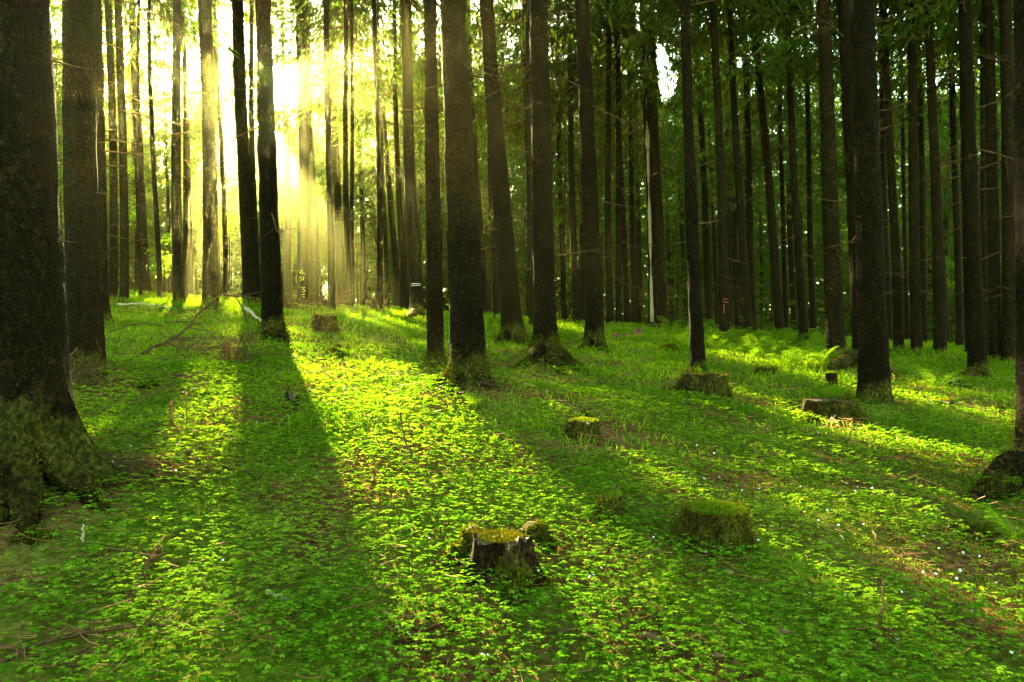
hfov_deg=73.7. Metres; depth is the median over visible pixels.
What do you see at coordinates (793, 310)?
spruce tree
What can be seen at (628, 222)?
spruce tree
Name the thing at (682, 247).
spruce tree
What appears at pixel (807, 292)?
spruce tree
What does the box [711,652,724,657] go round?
spruce cone
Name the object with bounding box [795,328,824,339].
fern
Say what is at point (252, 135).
spruce tree
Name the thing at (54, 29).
spruce tree
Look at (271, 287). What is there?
spruce tree
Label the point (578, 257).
spruce tree
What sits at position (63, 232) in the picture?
beech sapling
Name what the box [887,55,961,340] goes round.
spruce tree
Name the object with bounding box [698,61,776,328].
spruce tree
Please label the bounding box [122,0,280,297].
spruce tree
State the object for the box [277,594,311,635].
fallen branch
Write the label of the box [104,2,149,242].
spruce tree
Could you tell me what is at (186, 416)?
fallen branch
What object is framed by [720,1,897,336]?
spruce tree
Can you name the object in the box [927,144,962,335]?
spruce tree
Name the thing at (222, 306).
fern
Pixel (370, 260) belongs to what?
spruce tree
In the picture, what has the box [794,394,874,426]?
tree stump
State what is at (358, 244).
spruce tree
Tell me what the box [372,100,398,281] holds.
spruce tree
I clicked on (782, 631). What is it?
spruce cone
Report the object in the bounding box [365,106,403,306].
spruce tree
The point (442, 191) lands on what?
spruce tree
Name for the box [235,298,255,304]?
fern
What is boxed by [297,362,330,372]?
fern
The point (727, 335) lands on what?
fern
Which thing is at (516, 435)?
fallen branch
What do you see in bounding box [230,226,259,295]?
young spruce
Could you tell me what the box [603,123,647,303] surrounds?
spruce tree
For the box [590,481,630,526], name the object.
tree stump
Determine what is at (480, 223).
spruce tree
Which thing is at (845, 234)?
spruce tree
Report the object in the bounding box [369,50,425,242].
spruce tree
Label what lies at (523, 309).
young spruce
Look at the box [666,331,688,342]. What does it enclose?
fern
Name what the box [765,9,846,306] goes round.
spruce tree
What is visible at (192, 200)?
spruce tree
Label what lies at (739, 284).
spruce tree
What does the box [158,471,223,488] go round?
dry brushwood
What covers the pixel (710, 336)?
fern
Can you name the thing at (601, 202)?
spruce tree
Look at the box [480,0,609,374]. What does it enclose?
spruce tree
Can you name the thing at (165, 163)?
spruce tree
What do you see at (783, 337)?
fern
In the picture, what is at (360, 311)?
grass
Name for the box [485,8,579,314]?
spruce tree
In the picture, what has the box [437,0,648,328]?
spruce tree
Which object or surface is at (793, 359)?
fern
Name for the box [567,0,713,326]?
spruce tree
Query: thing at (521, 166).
spruce tree
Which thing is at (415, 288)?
spruce tree
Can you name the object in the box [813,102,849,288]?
spruce tree
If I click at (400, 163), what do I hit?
spruce tree
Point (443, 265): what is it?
spruce tree
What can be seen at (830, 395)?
fern
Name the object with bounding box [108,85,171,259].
spruce tree
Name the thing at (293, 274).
spruce tree
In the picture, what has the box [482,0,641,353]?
spruce tree
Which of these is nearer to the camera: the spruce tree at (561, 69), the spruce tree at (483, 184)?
the spruce tree at (561, 69)
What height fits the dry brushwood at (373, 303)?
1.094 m
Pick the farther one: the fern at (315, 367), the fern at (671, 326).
the fern at (671, 326)
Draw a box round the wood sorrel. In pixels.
[0,291,1023,681]
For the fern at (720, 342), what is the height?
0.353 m
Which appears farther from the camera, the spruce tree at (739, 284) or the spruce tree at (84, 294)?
the spruce tree at (739, 284)
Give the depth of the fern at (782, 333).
16.79 m
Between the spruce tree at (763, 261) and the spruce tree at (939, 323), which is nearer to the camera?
the spruce tree at (939, 323)
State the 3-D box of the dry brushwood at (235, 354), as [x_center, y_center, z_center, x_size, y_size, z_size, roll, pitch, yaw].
[-3.138,0.050,7.692,0.865,0.871,0.732,0,0,0]
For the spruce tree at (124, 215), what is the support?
on the ground at (48, 556)
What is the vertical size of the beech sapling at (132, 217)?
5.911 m
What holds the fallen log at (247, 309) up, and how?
on the ground at (48, 556)
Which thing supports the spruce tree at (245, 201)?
on the ground at (48, 556)
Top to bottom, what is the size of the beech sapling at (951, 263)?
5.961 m
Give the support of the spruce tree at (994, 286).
on the ground at (48, 556)
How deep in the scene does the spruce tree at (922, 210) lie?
21.88 m
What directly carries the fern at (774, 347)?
on the ground at (48, 556)
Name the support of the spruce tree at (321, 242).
on the ground at (48, 556)
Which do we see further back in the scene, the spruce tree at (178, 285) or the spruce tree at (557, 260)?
the spruce tree at (557, 260)
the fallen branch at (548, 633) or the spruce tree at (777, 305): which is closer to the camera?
the fallen branch at (548, 633)
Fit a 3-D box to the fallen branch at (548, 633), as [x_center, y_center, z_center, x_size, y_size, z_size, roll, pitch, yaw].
[0.202,1.162,2.648,0.380,0.126,0.137,0,0,-25]
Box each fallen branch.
[0,608,238,664]
[0,644,119,671]
[71,363,112,399]
[111,322,184,349]
[113,286,299,369]
[122,533,166,601]
[165,316,248,346]
[169,401,192,455]
[185,392,231,447]
[221,460,278,488]
[245,413,289,434]
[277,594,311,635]
[399,410,466,486]
[434,587,478,642]
[436,406,525,415]
[513,620,609,650]
[515,434,531,471]
[533,544,561,590]
[560,321,611,345]
[609,593,655,647]
[735,441,788,476]
[843,430,866,446]
[849,566,911,651]
[853,626,912,662]
[892,452,922,472]
[948,554,1021,590]
[950,372,1013,380]
[954,602,1007,635]
[981,451,995,472]
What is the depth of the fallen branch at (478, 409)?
6.04 m
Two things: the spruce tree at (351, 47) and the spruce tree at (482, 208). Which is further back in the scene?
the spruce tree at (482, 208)
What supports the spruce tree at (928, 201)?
on the ground at (48, 556)
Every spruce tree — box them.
[0,0,128,532]
[50,0,118,229]
[50,0,161,121]
[50,0,190,324]
[50,0,233,292]
[50,0,248,302]
[50,6,108,202]
[50,7,147,273]
[52,0,128,377]
[52,14,62,157]
[58,0,183,300]
[60,66,108,244]
[101,0,231,298]
[102,0,223,296]
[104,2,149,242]
[104,62,134,232]
[105,4,182,291]
[105,90,134,274]
[105,125,134,275]
[107,94,166,278]
[108,69,165,281]
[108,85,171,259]
[118,120,153,265]
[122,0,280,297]
[127,4,201,292]
[128,2,238,294]
[129,101,166,290]
[141,0,255,308]
[142,0,238,305]
[146,90,202,272]
[154,0,295,298]
[160,102,202,241]
[163,122,202,261]
[169,28,258,294]
[171,114,221,294]
[181,131,222,257]
[182,95,232,239]
[192,122,240,237]
[208,0,380,346]
[213,0,258,304]
[216,1,278,184]
[218,60,282,245]
[218,78,259,252]
[219,0,283,302]
[219,113,241,293]
[221,154,259,266]
[224,0,382,303]
[227,0,348,299]
[228,125,297,266]
[234,0,375,302]
[238,127,280,251]
[246,0,419,304]
[258,80,298,296]
[259,125,297,264]
[271,0,441,306]
[276,0,399,306]
[279,77,327,299]
[284,117,322,281]
[285,0,500,311]
[288,0,471,307]
[291,0,397,287]
[291,71,342,302]
[293,2,375,285]
[305,0,371,310]
[312,0,487,309]
[313,88,357,275]
[315,0,444,306]
[315,129,357,303]
[318,126,373,256]
[325,5,402,304]
[342,133,375,304]
[343,88,398,274]
[364,1,444,307]
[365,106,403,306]
[368,124,397,304]
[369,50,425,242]
[369,64,425,217]
[371,66,425,233]
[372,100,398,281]
[383,0,555,313]
[385,5,447,267]
[395,0,510,368]
[397,147,426,280]
[401,0,447,319]
[414,103,425,296]
[415,0,497,394]
[416,44,446,282]
[416,89,484,259]
[418,0,558,345]
[421,0,555,313]
[421,154,447,291]
[421,203,448,288]
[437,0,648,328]
[440,13,531,303]
[440,91,488,284]
[443,130,488,271]
[465,0,600,317]
[470,0,663,322]
[473,38,523,228]
[473,59,490,283]
[478,129,487,285]
[478,133,488,312]
[479,80,491,311]
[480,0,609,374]
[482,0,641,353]
[483,0,630,319]
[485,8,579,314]
[487,62,566,316]
[505,20,579,248]
[508,90,579,278]
[512,0,724,324]
[521,0,706,323]
[525,191,570,284]
[550,0,634,320]
[552,15,715,323]
[554,60,629,238]
[557,143,603,303]
[563,0,741,328]
[564,0,685,322]
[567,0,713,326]
[577,70,629,318]
[597,4,684,322]
[599,102,647,277]
[603,119,635,290]
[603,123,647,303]
[616,0,806,340]
[623,0,839,337]
[628,45,702,325]
[639,0,836,332]
[641,2,785,327]
[642,28,711,326]
[642,136,701,288]
[645,0,754,372]
[660,11,769,328]
[661,48,717,322]
[664,147,702,274]
[666,129,716,248]
[667,0,823,342]
[667,210,717,299]
[670,1,818,330]
[671,102,717,283]
[676,26,754,321]
[679,21,785,328]
[684,61,768,287]
[693,7,803,309]
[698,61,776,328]
[699,126,718,315]
[702,89,780,328]
[714,5,843,331]
[718,190,781,296]
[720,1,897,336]
[737,56,794,329]
[741,129,805,319]
[742,0,847,353]
[743,0,1013,351]
[743,28,820,329]
[753,24,846,248]
[753,184,770,295]
[758,0,997,341]
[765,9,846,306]
[775,0,953,352]
[775,122,821,271]
[783,0,914,381]
[788,150,823,303]
[804,0,1013,354]
[809,13,1000,340]
[813,2,1012,342]
[813,74,908,238]
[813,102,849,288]
[817,0,1013,355]
[828,0,930,404]
[835,4,950,339]
[838,180,891,308]
[840,191,890,262]
[875,0,1013,360]
[875,0,1013,381]
[878,1,1013,347]
[882,0,1016,363]
[886,104,928,256]
[887,14,1001,341]
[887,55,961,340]
[894,0,1013,375]
[895,29,1001,290]
[899,24,1001,255]
[927,108,1000,319]
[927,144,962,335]
[940,91,1001,261]
[950,29,1001,247]
[964,0,1023,503]
[977,47,1013,215]
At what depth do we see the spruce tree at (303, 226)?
23.83 m
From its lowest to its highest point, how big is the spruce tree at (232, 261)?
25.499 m
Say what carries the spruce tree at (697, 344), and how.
on the ground at (48, 556)
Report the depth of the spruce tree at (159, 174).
74.69 m
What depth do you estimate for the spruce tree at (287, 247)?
36.76 m
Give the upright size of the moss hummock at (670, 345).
0.265 m
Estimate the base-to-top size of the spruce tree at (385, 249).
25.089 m
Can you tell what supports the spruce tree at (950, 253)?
on the ground at (48, 556)
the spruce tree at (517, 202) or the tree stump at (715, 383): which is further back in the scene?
the spruce tree at (517, 202)
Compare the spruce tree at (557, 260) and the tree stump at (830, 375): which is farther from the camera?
the spruce tree at (557, 260)
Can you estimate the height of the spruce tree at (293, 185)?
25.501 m
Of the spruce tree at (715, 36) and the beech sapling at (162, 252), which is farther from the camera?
the beech sapling at (162, 252)
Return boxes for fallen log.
[117,303,171,307]
[243,305,260,321]
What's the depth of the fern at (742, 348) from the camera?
12.49 m
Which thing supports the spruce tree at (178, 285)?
on the ground at (48, 556)
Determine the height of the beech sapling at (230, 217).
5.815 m
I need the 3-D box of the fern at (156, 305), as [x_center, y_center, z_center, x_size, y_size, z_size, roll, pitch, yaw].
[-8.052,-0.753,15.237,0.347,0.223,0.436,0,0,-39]
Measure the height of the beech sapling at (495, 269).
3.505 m
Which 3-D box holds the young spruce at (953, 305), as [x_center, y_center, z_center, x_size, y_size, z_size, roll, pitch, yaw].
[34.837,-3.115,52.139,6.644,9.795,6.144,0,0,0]
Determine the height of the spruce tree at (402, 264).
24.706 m
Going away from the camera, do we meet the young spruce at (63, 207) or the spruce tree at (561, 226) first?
the spruce tree at (561, 226)
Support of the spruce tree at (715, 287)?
on the ground at (48, 556)
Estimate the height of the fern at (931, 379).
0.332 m
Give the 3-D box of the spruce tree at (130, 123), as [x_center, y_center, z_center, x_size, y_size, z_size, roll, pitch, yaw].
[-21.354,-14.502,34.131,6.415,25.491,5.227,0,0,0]
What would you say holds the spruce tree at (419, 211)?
on the ground at (48, 556)
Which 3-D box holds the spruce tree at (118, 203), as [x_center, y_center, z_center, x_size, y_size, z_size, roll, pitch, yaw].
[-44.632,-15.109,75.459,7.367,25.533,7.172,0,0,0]
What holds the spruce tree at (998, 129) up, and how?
on the ground at (48, 556)
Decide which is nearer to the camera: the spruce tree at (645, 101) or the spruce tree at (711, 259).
the spruce tree at (645, 101)
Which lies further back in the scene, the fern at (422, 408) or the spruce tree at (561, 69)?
the spruce tree at (561, 69)
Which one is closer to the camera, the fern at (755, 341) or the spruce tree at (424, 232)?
the fern at (755, 341)
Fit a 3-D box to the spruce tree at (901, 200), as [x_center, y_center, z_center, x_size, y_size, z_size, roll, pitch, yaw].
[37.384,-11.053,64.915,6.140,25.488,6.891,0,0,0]
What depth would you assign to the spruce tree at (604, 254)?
68.17 m
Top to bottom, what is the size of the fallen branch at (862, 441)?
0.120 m
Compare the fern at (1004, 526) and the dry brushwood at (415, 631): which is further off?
the fern at (1004, 526)
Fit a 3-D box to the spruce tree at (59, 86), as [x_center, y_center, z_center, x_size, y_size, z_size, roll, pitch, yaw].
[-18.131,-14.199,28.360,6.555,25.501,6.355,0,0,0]
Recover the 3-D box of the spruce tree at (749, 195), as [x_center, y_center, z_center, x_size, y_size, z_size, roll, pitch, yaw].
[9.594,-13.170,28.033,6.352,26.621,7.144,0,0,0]
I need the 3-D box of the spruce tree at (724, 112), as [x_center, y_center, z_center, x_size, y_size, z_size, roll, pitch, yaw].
[11.633,-12.469,34.527,5.976,25.497,5.646,0,0,30]
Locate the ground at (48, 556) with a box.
[0,294,1023,681]
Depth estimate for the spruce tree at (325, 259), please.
71.97 m
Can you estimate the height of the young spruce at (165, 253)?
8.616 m
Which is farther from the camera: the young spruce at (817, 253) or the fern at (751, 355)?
the young spruce at (817, 253)
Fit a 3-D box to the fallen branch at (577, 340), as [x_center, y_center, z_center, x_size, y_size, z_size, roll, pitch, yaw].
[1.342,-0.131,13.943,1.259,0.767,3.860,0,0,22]
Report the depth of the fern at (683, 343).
13.02 m
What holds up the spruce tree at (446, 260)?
on the ground at (48, 556)
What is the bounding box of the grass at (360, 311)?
[75,289,1015,474]
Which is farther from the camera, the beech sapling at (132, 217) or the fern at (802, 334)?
the beech sapling at (132, 217)
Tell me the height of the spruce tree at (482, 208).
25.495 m
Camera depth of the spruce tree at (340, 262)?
27.91 m
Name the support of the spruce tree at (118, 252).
on the ground at (48, 556)
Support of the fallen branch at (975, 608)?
on the ground at (48, 556)
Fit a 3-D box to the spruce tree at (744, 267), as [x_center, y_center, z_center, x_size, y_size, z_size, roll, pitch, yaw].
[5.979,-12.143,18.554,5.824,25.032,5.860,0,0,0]
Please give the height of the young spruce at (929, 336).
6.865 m
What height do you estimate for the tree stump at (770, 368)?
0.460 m
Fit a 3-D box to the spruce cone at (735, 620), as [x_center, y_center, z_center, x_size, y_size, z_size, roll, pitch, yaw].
[0.945,1.174,2.859,0.021,0.020,0.060,0,9,-38]
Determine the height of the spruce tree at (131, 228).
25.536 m
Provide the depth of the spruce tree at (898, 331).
16.48 m
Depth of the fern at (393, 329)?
12.82 m
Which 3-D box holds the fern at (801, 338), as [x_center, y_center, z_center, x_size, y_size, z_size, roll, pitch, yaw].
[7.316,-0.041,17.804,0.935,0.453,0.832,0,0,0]
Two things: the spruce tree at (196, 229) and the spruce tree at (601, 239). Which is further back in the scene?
the spruce tree at (196, 229)
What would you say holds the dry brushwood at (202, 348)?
on the ground at (48, 556)
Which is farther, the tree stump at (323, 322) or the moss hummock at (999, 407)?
the tree stump at (323, 322)
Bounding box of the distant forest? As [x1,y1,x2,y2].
[54,34,1001,336]
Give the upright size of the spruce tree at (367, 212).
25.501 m
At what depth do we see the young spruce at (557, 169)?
24.99 m
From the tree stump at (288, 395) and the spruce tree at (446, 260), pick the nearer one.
the tree stump at (288, 395)
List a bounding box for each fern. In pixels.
[118,297,143,301]
[144,303,159,308]
[168,299,183,307]
[180,303,194,311]
[211,302,234,308]
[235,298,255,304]
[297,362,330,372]
[334,347,360,357]
[350,356,375,366]
[384,326,398,333]
[400,403,432,417]
[465,393,484,411]
[655,316,681,329]
[663,328,687,335]
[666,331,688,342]
[672,324,688,335]
[673,333,689,347]
[703,318,718,329]
[704,332,727,338]
[704,334,718,342]
[706,333,730,345]
[709,329,736,342]
[718,325,759,336]
[722,342,760,353]
[726,347,762,361]
[734,330,770,345]
[735,343,766,353]
[745,334,775,346]
[745,343,773,357]
[747,328,789,340]
[754,330,789,340]
[756,340,785,350]
[761,325,799,338]
[761,338,791,355]
[765,349,812,366]
[769,332,804,350]
[774,329,809,345]
[777,332,813,342]
[782,354,809,367]
[786,327,820,337]
[786,345,821,360]
[792,346,829,359]
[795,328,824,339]
[800,341,828,354]
[805,346,837,367]
[809,347,839,360]
[810,385,845,397]
[889,351,907,358]
[915,367,966,390]
[952,351,966,360]
[971,473,1023,498]
[972,503,1023,546]
[988,359,996,365]
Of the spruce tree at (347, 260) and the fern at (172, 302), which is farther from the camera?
the spruce tree at (347, 260)
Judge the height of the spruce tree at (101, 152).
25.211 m
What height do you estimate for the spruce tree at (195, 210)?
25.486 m
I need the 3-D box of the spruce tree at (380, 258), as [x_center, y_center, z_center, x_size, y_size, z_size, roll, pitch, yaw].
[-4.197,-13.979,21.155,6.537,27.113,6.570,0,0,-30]
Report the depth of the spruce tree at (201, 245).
80.41 m
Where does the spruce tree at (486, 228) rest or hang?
on the ground at (48, 556)
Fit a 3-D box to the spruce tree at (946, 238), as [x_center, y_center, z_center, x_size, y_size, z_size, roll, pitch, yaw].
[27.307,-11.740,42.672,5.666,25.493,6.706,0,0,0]
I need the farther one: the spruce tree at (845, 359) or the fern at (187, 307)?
the fern at (187, 307)
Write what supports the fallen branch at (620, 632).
on the ground at (48, 556)
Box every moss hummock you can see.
[7,520,63,548]
[132,377,159,388]
[323,344,353,358]
[421,397,438,403]
[576,410,594,417]
[658,343,678,353]
[943,519,1011,546]
[989,405,1013,414]
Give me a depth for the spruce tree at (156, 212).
21.35 m
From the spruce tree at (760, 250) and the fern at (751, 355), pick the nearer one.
the fern at (751, 355)
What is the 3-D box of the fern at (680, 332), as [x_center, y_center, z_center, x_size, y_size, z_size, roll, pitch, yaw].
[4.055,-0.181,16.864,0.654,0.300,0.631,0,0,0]
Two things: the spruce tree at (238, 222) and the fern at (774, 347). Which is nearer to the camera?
the fern at (774, 347)
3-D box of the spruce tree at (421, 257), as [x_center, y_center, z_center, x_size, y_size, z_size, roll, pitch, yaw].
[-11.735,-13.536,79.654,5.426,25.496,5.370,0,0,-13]
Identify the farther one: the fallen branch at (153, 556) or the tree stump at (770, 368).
the tree stump at (770, 368)
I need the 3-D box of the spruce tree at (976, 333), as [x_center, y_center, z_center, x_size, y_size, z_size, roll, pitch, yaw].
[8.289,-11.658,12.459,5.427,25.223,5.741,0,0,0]
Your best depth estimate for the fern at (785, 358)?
10.99 m
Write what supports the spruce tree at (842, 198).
on the ground at (48, 556)
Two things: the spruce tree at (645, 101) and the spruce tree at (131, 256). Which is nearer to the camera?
the spruce tree at (645, 101)
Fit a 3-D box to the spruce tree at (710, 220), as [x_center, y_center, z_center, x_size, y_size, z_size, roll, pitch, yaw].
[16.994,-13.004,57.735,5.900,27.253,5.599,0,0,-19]
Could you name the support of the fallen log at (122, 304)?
on the ground at (48, 556)
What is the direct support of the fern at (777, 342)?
on the ground at (48, 556)
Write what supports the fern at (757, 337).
on the ground at (48, 556)
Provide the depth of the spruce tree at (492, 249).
32.87 m
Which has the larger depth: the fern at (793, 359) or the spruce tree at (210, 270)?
the spruce tree at (210, 270)
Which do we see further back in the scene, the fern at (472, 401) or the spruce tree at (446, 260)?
the spruce tree at (446, 260)
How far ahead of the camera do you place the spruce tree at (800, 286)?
18.26 m
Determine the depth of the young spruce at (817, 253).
46.76 m
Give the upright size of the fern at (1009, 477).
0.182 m
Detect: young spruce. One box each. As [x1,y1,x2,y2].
[59,181,108,278]
[137,210,197,293]
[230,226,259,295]
[357,228,398,304]
[513,231,527,314]
[552,117,581,318]
[603,219,647,324]
[639,245,717,328]
[644,213,704,326]
[667,197,718,325]
[735,242,809,332]
[773,236,848,336]
[796,230,851,336]
[891,250,953,340]
[908,248,963,342]
[927,286,963,342]
[948,248,963,341]
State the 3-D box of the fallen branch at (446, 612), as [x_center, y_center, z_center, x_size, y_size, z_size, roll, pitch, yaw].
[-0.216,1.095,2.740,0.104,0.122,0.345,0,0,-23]
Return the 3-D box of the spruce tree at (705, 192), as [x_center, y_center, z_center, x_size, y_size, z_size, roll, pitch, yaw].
[9.481,-12.785,33.144,6.383,25.582,6.214,0,0,0]
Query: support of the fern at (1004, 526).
on the ground at (48, 556)
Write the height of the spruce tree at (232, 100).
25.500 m
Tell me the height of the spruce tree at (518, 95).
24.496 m
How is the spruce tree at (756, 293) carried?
on the ground at (48, 556)
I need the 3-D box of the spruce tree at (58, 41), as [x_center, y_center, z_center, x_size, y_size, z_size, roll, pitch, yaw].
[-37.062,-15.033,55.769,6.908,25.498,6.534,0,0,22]
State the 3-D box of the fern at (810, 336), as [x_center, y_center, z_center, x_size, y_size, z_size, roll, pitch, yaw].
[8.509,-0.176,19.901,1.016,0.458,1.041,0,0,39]
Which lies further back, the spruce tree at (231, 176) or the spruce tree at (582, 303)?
the spruce tree at (231, 176)
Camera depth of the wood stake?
3.23 m
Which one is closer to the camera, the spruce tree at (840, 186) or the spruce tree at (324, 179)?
the spruce tree at (840, 186)
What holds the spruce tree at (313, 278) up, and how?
on the ground at (48, 556)
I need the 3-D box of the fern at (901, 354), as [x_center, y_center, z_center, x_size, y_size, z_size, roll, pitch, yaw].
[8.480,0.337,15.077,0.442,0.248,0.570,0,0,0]
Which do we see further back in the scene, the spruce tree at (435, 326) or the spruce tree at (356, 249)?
the spruce tree at (356, 249)
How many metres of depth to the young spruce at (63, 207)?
34.08 m
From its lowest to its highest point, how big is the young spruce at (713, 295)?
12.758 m
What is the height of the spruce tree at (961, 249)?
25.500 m
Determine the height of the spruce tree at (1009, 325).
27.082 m
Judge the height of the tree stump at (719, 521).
0.555 m
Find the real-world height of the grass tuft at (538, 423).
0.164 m
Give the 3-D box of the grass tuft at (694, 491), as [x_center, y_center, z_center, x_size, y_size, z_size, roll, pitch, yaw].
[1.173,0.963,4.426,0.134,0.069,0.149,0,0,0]
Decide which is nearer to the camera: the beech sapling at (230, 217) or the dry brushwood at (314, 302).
the dry brushwood at (314, 302)
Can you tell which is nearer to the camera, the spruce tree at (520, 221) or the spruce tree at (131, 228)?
the spruce tree at (520, 221)
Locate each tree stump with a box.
[283,389,299,410]
[309,312,340,337]
[436,518,558,606]
[560,416,602,443]
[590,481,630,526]
[611,332,627,339]
[631,326,641,336]
[661,492,761,560]
[662,370,734,402]
[753,363,779,375]
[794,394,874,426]
[824,371,837,388]
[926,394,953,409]
[949,380,971,388]
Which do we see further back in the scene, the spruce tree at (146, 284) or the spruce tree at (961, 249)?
the spruce tree at (961, 249)
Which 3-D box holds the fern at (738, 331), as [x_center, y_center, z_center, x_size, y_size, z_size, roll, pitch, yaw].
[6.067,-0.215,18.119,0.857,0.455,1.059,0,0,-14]
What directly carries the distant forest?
on the ground at (48, 556)
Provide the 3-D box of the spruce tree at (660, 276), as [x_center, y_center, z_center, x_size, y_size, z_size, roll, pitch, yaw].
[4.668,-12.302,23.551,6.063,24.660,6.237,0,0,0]
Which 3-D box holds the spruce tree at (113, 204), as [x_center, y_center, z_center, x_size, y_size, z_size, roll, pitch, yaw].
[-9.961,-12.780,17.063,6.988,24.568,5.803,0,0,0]
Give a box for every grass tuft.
[287,410,317,430]
[528,413,560,430]
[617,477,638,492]
[685,483,701,495]
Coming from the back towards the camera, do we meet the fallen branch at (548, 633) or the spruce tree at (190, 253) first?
the spruce tree at (190, 253)
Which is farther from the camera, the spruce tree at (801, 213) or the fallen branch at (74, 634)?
the spruce tree at (801, 213)
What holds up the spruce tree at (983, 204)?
on the ground at (48, 556)
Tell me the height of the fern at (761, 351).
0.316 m
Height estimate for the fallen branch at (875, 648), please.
0.228 m
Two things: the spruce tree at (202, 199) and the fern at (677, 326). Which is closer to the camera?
the fern at (677, 326)
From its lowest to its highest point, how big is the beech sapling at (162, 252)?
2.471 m
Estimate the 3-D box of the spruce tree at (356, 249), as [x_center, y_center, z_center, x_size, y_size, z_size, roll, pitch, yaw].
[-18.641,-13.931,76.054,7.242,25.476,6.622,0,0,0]
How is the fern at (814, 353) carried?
on the ground at (48, 556)
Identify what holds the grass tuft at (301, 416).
on the ground at (48, 556)
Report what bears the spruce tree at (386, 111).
on the ground at (48, 556)
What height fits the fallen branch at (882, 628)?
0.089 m
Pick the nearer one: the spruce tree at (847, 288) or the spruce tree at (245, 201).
the spruce tree at (245, 201)
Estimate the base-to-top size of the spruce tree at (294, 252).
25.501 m
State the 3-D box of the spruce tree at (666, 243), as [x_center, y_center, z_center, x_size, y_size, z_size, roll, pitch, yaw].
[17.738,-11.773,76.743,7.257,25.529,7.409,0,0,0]
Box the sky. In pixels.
[50,0,997,303]
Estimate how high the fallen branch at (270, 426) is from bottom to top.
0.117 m
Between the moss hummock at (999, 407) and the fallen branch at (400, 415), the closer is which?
the fallen branch at (400, 415)
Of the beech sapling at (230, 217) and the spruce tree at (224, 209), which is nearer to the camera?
the spruce tree at (224, 209)
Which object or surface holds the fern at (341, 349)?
on the ground at (48, 556)
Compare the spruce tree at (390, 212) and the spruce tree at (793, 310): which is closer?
the spruce tree at (390, 212)
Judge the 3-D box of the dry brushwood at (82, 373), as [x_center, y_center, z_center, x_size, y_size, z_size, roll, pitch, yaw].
[-3.841,0.219,6.088,1.239,0.867,0.675,0,0,0]
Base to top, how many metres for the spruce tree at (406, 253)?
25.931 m
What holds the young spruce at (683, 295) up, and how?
on the ground at (48, 556)
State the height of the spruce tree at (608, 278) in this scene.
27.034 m
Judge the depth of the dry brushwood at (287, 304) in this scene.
18.48 m
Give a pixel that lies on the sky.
(290, 75)
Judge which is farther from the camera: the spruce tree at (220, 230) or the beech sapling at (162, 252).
the spruce tree at (220, 230)
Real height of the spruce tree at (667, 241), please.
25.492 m
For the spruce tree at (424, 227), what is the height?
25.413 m
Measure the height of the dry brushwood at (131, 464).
0.360 m
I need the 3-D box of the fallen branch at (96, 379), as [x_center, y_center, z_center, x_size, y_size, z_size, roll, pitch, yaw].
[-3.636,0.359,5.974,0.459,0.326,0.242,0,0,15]
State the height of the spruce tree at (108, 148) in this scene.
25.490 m
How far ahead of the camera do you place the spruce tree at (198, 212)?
86.44 m
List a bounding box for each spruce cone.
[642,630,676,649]
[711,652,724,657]
[731,617,744,625]
[777,628,789,634]
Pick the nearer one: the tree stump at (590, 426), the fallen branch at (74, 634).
the fallen branch at (74, 634)
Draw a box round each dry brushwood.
[52,434,198,495]
[70,319,149,400]
[152,324,277,359]
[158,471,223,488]
[204,311,278,369]
[246,284,326,310]
[284,283,364,312]
[362,284,392,311]
[376,601,511,659]
[431,368,536,392]
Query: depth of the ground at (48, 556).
3.61 m
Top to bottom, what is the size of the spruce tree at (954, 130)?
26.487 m
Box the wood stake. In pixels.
[80,524,84,541]
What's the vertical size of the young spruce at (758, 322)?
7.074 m
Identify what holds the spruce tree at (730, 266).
on the ground at (48, 556)
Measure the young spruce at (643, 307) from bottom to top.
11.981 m
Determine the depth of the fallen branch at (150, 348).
9.10 m
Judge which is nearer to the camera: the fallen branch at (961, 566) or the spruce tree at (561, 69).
the fallen branch at (961, 566)
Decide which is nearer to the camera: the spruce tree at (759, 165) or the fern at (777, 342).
the fern at (777, 342)
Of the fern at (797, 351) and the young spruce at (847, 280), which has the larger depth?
the young spruce at (847, 280)
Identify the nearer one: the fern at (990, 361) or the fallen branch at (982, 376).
the fallen branch at (982, 376)
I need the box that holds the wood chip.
[265,589,290,599]
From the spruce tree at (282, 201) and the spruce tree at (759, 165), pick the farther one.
the spruce tree at (282, 201)
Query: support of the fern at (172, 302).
on the ground at (48, 556)
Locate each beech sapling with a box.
[58,131,62,230]
[59,203,64,238]
[118,164,153,290]
[141,233,171,292]
[218,173,239,294]
[485,209,496,318]
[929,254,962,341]
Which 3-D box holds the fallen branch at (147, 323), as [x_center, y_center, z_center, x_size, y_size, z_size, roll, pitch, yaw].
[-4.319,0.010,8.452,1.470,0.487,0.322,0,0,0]
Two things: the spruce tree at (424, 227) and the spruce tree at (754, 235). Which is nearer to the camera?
the spruce tree at (754, 235)
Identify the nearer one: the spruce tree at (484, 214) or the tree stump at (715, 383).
the tree stump at (715, 383)
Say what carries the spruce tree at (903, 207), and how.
on the ground at (48, 556)
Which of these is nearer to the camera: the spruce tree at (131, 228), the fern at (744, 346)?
the fern at (744, 346)
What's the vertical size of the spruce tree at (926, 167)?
25.414 m
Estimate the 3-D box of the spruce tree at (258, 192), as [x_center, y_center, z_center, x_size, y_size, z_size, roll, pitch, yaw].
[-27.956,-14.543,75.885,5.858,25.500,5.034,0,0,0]
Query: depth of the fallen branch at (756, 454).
5.05 m

